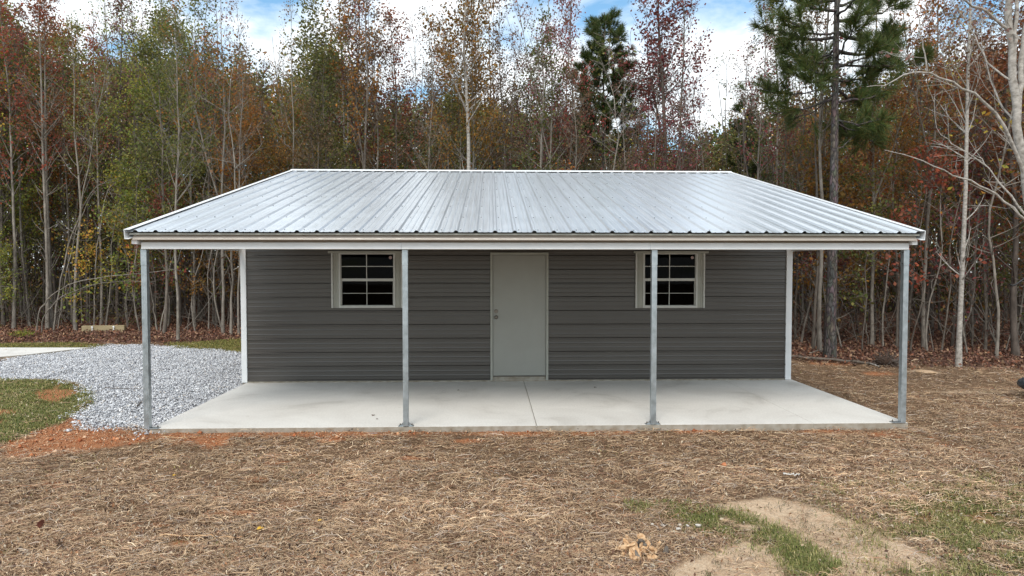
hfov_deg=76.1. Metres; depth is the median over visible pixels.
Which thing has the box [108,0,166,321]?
tree
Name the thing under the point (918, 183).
sapling
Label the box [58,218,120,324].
leafy sapling
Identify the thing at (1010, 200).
leafy sapling
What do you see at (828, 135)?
tree
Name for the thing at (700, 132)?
tree
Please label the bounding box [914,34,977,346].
tree
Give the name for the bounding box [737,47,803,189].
tree
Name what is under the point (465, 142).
bushy tree
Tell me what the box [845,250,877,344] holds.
leaning sapling
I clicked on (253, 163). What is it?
bushy tree
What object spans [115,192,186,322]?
leafy sapling
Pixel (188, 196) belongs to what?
leafy sapling
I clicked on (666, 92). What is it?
tree
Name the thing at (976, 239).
tree
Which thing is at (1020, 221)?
bushy tree
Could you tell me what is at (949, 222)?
sapling
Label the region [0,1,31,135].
tree
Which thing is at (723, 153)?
tree
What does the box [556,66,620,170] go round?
bushy tree
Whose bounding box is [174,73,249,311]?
bushy tree
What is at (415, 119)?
tree
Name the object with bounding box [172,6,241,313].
tree
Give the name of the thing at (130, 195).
leafy sapling
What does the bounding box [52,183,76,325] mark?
sapling
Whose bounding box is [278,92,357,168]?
bushy tree
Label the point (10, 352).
driveway
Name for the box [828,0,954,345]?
tree
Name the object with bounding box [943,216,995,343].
leaning sapling
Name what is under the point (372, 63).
tree
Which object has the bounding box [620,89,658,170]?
tree
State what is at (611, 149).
sapling
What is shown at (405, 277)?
metal building
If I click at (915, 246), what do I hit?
tree
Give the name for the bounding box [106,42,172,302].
tree
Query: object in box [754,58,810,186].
tree
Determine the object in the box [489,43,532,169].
tree
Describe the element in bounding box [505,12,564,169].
tree
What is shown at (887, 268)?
sapling
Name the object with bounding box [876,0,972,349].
tree
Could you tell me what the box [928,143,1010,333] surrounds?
leafy sapling
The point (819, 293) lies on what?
tree
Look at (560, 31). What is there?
tree
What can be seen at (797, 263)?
tree
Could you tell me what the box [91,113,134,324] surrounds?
sapling
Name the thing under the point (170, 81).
tree
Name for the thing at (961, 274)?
tree
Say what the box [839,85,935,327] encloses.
bushy tree
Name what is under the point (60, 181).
bushy tree
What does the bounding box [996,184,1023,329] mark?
sapling
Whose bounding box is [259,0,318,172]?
tree
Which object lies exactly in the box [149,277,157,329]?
leaning sapling
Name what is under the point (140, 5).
tree
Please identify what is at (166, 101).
bushy tree
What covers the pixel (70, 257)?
leaning sapling
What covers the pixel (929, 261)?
tree
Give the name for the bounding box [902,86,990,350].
sapling
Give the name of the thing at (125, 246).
leafy sapling
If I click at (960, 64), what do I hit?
tree
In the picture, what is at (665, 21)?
tree
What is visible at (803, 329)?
sapling
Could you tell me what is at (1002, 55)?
bushy tree
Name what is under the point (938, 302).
tree
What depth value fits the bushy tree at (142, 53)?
19.59 m
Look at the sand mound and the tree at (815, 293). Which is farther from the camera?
the tree at (815, 293)
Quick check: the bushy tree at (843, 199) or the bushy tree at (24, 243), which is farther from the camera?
the bushy tree at (24, 243)
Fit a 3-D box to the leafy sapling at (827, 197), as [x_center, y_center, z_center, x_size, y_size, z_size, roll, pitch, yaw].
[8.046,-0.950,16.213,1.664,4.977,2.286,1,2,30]
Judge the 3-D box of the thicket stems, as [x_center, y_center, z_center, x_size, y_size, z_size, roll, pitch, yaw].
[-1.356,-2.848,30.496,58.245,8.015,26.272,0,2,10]
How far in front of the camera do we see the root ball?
13.21 m
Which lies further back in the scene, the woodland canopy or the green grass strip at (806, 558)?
the woodland canopy
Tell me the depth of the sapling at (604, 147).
22.41 m
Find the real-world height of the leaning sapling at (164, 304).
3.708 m
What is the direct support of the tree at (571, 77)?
on the ground at (756, 504)
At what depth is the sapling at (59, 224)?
23.94 m
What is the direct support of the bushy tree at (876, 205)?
on the ground at (756, 504)
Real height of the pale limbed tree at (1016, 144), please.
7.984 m
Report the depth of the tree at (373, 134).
24.95 m
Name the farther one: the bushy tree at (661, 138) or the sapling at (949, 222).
the bushy tree at (661, 138)
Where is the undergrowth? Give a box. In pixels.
[0,217,1023,348]
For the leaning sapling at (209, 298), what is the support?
on the ground at (756, 504)
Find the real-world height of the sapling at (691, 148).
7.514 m
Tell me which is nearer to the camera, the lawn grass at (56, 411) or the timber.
the lawn grass at (56, 411)
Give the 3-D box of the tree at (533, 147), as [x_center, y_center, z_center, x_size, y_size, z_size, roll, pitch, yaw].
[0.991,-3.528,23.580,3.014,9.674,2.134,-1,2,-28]
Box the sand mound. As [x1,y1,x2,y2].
[915,369,936,373]
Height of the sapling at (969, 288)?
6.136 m
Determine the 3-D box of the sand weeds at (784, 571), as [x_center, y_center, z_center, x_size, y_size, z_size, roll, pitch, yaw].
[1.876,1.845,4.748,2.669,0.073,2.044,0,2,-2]
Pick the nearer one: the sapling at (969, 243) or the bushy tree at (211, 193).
the sapling at (969, 243)
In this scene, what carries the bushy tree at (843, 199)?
on the ground at (756, 504)
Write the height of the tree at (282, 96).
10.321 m
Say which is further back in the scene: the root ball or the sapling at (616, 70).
the sapling at (616, 70)
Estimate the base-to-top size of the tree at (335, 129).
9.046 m
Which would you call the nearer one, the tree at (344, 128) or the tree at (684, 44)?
the tree at (684, 44)
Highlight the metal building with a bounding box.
[124,169,925,428]
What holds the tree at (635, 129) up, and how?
on the ground at (756, 504)
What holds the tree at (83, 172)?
on the ground at (756, 504)
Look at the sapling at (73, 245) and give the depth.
22.59 m
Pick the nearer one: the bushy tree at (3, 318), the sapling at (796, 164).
the sapling at (796, 164)
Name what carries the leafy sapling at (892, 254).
on the ground at (756, 504)
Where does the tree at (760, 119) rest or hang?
on the ground at (756, 504)
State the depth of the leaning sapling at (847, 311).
17.40 m
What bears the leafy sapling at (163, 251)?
on the ground at (756, 504)
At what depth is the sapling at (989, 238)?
14.28 m
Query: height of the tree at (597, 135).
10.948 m
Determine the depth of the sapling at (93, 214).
23.37 m
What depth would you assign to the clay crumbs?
7.58 m
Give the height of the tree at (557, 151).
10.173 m
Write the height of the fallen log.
0.295 m
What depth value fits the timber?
20.23 m
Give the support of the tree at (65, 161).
on the ground at (756, 504)
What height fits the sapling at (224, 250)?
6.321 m
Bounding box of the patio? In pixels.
[150,380,907,432]
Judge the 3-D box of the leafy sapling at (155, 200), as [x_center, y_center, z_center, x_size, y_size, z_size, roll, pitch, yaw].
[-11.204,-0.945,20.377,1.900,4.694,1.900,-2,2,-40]
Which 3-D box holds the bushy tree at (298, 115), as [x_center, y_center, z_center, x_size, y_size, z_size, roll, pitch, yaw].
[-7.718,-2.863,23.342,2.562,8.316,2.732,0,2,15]
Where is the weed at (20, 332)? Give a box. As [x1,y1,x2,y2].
[7,328,36,336]
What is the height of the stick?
0.030 m
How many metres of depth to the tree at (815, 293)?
15.88 m
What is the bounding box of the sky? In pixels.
[2,0,1023,272]
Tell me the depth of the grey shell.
10.08 m
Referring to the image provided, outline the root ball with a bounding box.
[871,347,910,367]
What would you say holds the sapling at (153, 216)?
on the ground at (756, 504)
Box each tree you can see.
[0,0,50,329]
[0,0,75,329]
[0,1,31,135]
[0,1,41,303]
[0,1,53,325]
[0,8,53,326]
[0,10,70,318]
[0,29,42,239]
[0,35,72,314]
[0,51,68,317]
[3,0,82,327]
[5,15,114,319]
[20,0,70,312]
[20,13,84,322]
[32,17,88,325]
[44,9,129,331]
[53,13,144,321]
[57,9,119,324]
[67,0,145,323]
[79,57,182,280]
[85,0,133,313]
[85,4,211,332]
[104,0,164,222]
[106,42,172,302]
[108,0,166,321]
[114,0,221,326]
[126,0,210,313]
[129,22,167,319]
[131,2,232,318]
[133,0,193,323]
[144,1,220,340]
[151,75,218,319]
[154,0,261,333]
[158,18,198,325]
[165,0,235,327]
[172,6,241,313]
[174,41,258,303]
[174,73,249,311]
[204,93,283,268]
[207,56,266,192]
[208,0,265,334]
[216,64,273,190]
[243,55,277,180]
[249,124,299,181]
[255,90,319,179]
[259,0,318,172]
[260,47,305,169]
[262,0,359,175]
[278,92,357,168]
[279,65,337,168]
[288,29,334,159]
[292,41,357,168]
[302,66,348,168]
[304,62,336,157]
[315,0,390,166]
[316,0,401,168]
[317,0,386,166]
[317,0,387,168]
[341,0,406,168]
[345,0,415,169]
[369,0,425,169]
[373,30,442,169]
[393,1,455,169]
[397,11,439,169]
[403,57,455,168]
[413,0,508,169]
[422,0,506,169]
[424,45,463,169]
[426,0,529,169]
[426,37,471,169]
[427,60,495,169]
[428,43,478,169]
[438,85,488,169]
[455,0,503,163]
[470,17,532,168]
[480,0,532,169]
[489,0,576,166]
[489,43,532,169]
[493,48,581,169]
[503,53,569,169]
[504,0,578,169]
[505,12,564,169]
[517,17,590,169]
[534,27,585,169]
[546,0,608,169]
[546,59,594,169]
[552,62,600,169]
[554,7,648,170]
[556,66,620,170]
[578,56,614,170]
[599,0,720,170]
[599,70,641,170]
[615,73,653,170]
[618,108,688,170]
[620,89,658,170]
[623,48,712,170]
[631,42,688,170]
[633,36,678,170]
[654,0,713,169]
[666,95,699,170]
[671,75,714,170]
[686,86,720,170]
[706,50,766,170]
[720,35,764,175]
[725,93,775,180]
[728,0,783,179]
[733,0,938,357]
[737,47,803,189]
[748,1,808,186]
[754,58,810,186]
[758,51,814,323]
[773,0,861,351]
[774,35,856,313]
[776,45,817,339]
[778,114,848,332]
[794,133,876,293]
[798,0,849,348]
[805,65,859,179]
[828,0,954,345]
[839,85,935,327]
[845,108,918,328]
[857,74,923,347]
[866,0,1023,219]
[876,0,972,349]
[889,22,959,342]
[899,0,1023,356]
[900,0,964,335]
[911,8,968,330]
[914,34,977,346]
[915,0,1023,366]
[927,0,999,341]
[941,44,1021,327]
[947,28,1007,337]
[956,13,1019,350]
[960,43,1023,285]
[993,5,1023,337]
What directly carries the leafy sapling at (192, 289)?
on the ground at (756, 504)
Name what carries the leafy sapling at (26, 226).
on the ground at (756, 504)
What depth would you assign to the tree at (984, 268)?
15.62 m
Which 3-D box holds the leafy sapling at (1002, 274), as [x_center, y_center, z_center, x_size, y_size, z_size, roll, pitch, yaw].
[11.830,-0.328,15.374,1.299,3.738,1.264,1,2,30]
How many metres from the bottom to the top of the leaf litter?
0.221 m
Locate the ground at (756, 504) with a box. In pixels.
[0,274,1023,575]
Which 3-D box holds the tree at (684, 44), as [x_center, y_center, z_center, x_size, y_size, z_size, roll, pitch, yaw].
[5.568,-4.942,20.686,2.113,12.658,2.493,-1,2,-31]
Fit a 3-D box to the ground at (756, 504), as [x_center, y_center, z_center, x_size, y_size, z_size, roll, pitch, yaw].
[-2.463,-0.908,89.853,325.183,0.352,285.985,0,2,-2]
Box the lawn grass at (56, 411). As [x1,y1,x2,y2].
[0,377,97,443]
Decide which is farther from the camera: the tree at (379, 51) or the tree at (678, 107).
the tree at (379, 51)
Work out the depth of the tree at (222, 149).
18.91 m
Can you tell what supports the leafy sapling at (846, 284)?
on the ground at (756, 504)
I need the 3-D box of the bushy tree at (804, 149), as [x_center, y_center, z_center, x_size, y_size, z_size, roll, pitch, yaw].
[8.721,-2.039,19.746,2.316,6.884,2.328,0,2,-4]
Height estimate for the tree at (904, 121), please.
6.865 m
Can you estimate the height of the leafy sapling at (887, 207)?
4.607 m
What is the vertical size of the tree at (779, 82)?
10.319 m
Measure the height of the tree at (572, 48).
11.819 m
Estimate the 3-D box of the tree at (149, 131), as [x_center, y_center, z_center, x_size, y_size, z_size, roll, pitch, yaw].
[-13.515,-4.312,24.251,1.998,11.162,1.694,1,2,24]
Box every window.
[328,251,401,307]
[634,251,708,307]
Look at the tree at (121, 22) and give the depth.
22.58 m
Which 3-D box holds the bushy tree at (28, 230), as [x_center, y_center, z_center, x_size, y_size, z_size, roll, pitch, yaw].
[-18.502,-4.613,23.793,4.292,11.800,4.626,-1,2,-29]
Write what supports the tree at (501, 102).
on the ground at (756, 504)
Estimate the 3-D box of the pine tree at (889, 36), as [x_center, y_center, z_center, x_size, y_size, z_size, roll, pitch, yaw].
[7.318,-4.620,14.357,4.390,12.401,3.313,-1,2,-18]
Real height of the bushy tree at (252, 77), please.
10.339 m
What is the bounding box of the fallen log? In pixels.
[791,347,870,364]
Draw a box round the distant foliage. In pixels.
[2,1,1023,317]
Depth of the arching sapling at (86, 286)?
19.80 m
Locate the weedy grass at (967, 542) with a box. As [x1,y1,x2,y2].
[800,464,1023,575]
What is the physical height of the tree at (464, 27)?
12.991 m
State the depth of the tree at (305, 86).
27.73 m
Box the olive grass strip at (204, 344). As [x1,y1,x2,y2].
[0,338,240,352]
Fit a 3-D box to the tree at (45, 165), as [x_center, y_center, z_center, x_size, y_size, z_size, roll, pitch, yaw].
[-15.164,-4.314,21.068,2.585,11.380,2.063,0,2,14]
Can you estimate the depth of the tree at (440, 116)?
21.60 m
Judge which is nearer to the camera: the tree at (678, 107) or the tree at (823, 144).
the tree at (823, 144)
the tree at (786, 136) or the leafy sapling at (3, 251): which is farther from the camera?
the leafy sapling at (3, 251)
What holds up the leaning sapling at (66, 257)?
on the ground at (756, 504)
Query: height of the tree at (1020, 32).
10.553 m
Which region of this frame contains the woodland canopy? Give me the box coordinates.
[0,4,1023,313]
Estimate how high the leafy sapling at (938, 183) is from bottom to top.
5.212 m
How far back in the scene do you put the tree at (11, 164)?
20.82 m
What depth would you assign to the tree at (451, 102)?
26.88 m
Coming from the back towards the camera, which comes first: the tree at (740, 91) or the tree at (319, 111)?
the tree at (319, 111)
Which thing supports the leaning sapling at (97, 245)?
on the ground at (756, 504)
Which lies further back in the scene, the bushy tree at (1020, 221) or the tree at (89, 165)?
the tree at (89, 165)
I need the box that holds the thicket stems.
[2,77,1023,342]
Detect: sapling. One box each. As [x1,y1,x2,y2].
[0,188,43,304]
[0,223,13,283]
[0,231,25,307]
[36,260,190,330]
[41,261,154,331]
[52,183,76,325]
[53,176,130,330]
[53,182,96,322]
[54,192,80,320]
[57,173,107,328]
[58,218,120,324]
[68,114,123,320]
[89,184,160,320]
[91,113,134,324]
[91,171,162,325]
[93,168,148,324]
[93,203,150,324]
[105,127,148,330]
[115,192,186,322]
[117,183,191,327]
[125,172,195,326]
[130,158,156,320]
[149,153,172,294]
[149,176,209,318]
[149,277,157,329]
[160,255,173,330]
[163,206,218,330]
[172,31,271,334]
[182,121,220,330]
[183,122,219,322]
[183,255,235,330]
[192,77,241,327]
[194,120,233,330]
[205,133,243,325]
[216,149,240,321]
[216,250,240,325]
[551,159,575,169]
[578,23,645,170]
[589,95,621,170]
[597,128,619,170]
[677,81,718,170]
[774,116,813,303]
[786,114,823,317]
[792,37,861,343]
[792,131,869,344]
[792,195,863,321]
[795,176,855,308]
[798,148,873,348]
[803,251,825,345]
[812,145,850,335]
[826,159,912,350]
[837,265,875,341]
[841,181,900,339]
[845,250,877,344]
[851,89,919,346]
[875,129,987,351]
[887,109,954,304]
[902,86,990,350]
[921,248,993,340]
[927,80,999,351]
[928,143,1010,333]
[931,118,994,352]
[940,9,1023,357]
[943,102,1006,348]
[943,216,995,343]
[973,126,1023,306]
[983,194,1023,351]
[988,204,1023,281]
[994,98,1023,277]
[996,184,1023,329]
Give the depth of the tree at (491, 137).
22.50 m
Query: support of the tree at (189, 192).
on the ground at (756, 504)
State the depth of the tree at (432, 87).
20.89 m
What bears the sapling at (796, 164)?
on the ground at (756, 504)
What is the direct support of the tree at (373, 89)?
on the ground at (756, 504)
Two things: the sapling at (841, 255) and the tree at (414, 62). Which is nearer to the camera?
the sapling at (841, 255)
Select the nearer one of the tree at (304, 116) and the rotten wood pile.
the rotten wood pile
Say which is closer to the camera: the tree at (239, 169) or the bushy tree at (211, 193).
the tree at (239, 169)
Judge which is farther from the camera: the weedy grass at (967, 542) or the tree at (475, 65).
the tree at (475, 65)
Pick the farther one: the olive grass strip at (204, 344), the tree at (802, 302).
the tree at (802, 302)
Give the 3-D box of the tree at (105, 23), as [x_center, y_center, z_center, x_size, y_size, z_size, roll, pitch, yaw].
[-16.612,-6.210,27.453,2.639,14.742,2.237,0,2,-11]
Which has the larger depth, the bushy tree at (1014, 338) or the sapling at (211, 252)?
the sapling at (211, 252)
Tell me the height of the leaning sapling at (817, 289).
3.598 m
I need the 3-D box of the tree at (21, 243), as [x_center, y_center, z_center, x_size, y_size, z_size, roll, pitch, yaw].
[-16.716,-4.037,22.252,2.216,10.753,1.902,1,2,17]
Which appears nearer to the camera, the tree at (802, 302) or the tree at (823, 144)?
the tree at (823, 144)
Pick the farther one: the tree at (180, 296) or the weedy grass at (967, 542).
the tree at (180, 296)
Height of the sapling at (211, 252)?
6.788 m
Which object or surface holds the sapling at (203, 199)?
on the ground at (756, 504)
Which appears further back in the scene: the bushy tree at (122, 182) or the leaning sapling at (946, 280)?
the bushy tree at (122, 182)
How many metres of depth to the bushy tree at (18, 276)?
26.26 m
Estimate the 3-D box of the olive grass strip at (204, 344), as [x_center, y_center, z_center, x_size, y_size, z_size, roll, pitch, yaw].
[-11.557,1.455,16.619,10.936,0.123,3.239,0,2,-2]
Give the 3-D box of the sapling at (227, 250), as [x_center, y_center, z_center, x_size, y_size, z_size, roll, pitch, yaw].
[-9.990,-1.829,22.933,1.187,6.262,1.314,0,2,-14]
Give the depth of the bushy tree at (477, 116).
19.86 m
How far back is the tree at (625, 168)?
21.18 m
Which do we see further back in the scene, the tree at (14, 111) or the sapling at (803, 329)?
the tree at (14, 111)
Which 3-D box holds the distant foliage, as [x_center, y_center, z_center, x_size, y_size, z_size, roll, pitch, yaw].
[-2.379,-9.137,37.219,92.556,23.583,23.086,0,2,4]
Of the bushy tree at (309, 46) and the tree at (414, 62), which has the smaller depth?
the bushy tree at (309, 46)
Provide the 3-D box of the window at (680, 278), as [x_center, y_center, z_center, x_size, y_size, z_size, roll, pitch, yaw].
[2.659,-0.142,10.971,1.252,0.949,0.112,0,2,-2]
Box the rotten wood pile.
[608,533,668,561]
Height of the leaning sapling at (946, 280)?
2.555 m
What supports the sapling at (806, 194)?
on the ground at (756, 504)
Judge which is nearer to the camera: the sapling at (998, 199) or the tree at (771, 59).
the sapling at (998, 199)
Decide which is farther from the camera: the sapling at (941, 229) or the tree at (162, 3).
the tree at (162, 3)
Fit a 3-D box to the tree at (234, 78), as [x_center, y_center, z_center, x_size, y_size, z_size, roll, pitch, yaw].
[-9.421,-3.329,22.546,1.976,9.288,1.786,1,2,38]
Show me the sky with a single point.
(727, 19)
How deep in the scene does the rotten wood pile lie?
4.55 m
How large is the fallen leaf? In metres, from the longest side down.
0.072 x 0.070 x 0.016 m
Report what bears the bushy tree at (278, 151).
on the ground at (756, 504)
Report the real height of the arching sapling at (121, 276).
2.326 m
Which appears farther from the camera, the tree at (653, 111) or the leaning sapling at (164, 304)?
the tree at (653, 111)
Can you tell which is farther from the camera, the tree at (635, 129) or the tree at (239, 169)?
the tree at (635, 129)
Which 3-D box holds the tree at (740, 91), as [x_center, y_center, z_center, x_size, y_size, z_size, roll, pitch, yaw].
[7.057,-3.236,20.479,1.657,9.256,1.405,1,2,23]
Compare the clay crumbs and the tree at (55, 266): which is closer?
the clay crumbs
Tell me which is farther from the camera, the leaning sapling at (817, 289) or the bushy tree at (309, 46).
the bushy tree at (309, 46)
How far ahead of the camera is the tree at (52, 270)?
23.16 m
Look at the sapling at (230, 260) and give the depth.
18.35 m
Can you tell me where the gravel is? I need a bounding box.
[0,344,241,439]
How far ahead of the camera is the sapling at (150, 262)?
23.53 m
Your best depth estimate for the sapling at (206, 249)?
22.56 m
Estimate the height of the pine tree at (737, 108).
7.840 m
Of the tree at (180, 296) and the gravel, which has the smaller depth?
the gravel
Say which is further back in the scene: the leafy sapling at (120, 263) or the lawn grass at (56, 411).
the leafy sapling at (120, 263)
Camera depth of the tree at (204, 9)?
24.52 m
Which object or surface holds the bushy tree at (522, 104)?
on the ground at (756, 504)
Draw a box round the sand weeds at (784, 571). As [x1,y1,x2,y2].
[657,498,985,575]
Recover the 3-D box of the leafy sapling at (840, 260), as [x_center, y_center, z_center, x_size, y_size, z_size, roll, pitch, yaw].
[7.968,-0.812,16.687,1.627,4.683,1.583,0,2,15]
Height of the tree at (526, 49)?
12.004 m
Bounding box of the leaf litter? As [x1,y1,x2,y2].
[0,306,1023,372]
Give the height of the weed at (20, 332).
0.293 m
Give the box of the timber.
[81,325,125,331]
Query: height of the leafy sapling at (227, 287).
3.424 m
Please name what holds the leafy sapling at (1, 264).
on the ground at (756, 504)
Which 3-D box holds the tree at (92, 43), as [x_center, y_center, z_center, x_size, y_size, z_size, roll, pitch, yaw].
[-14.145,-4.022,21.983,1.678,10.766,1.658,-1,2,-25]
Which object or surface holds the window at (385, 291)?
in the metal building
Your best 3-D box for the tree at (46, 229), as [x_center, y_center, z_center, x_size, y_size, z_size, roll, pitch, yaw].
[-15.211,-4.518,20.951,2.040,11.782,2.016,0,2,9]
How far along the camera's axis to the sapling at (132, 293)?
20.10 m
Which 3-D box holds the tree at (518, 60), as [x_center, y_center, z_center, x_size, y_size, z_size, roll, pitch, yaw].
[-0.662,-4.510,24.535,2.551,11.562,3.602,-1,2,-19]
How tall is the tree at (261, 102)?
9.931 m
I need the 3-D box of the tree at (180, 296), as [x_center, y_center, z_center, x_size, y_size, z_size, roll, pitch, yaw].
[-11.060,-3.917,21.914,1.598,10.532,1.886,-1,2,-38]
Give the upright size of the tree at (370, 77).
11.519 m
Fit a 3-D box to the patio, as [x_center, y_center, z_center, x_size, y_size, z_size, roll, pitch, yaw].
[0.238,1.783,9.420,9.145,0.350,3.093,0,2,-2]
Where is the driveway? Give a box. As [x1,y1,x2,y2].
[0,348,88,358]
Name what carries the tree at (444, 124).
on the ground at (756, 504)
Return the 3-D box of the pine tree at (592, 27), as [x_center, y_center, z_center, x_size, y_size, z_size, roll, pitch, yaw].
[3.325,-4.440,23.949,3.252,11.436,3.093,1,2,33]
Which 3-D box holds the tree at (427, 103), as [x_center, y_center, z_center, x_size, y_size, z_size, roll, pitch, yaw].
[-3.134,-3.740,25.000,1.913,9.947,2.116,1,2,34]
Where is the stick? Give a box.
[160,533,242,538]
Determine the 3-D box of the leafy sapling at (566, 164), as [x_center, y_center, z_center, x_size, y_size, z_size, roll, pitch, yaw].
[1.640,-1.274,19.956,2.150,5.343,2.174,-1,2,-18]
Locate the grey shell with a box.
[1017,377,1023,388]
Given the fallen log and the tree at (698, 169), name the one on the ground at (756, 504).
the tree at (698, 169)
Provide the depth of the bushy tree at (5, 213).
21.56 m
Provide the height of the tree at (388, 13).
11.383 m
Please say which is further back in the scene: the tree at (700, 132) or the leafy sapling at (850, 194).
the tree at (700, 132)
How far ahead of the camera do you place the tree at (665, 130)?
19.14 m
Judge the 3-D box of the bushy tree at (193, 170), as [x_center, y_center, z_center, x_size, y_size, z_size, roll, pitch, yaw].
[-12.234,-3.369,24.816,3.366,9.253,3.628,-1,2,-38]
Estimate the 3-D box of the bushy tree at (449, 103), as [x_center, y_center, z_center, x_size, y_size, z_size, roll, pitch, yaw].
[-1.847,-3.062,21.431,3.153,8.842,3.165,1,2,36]
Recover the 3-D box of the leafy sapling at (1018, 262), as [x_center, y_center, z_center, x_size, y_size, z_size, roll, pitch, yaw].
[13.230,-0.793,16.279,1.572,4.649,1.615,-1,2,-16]
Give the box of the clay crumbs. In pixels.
[0,411,994,486]
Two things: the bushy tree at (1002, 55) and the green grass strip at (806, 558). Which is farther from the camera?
the bushy tree at (1002, 55)
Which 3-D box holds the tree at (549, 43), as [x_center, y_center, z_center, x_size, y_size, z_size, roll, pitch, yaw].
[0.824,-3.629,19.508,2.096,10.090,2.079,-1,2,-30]
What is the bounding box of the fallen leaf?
[35,519,44,527]
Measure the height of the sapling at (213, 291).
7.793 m
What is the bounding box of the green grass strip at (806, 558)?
[615,497,858,575]
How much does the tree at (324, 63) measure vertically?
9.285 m
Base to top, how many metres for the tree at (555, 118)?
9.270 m
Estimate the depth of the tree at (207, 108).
21.32 m

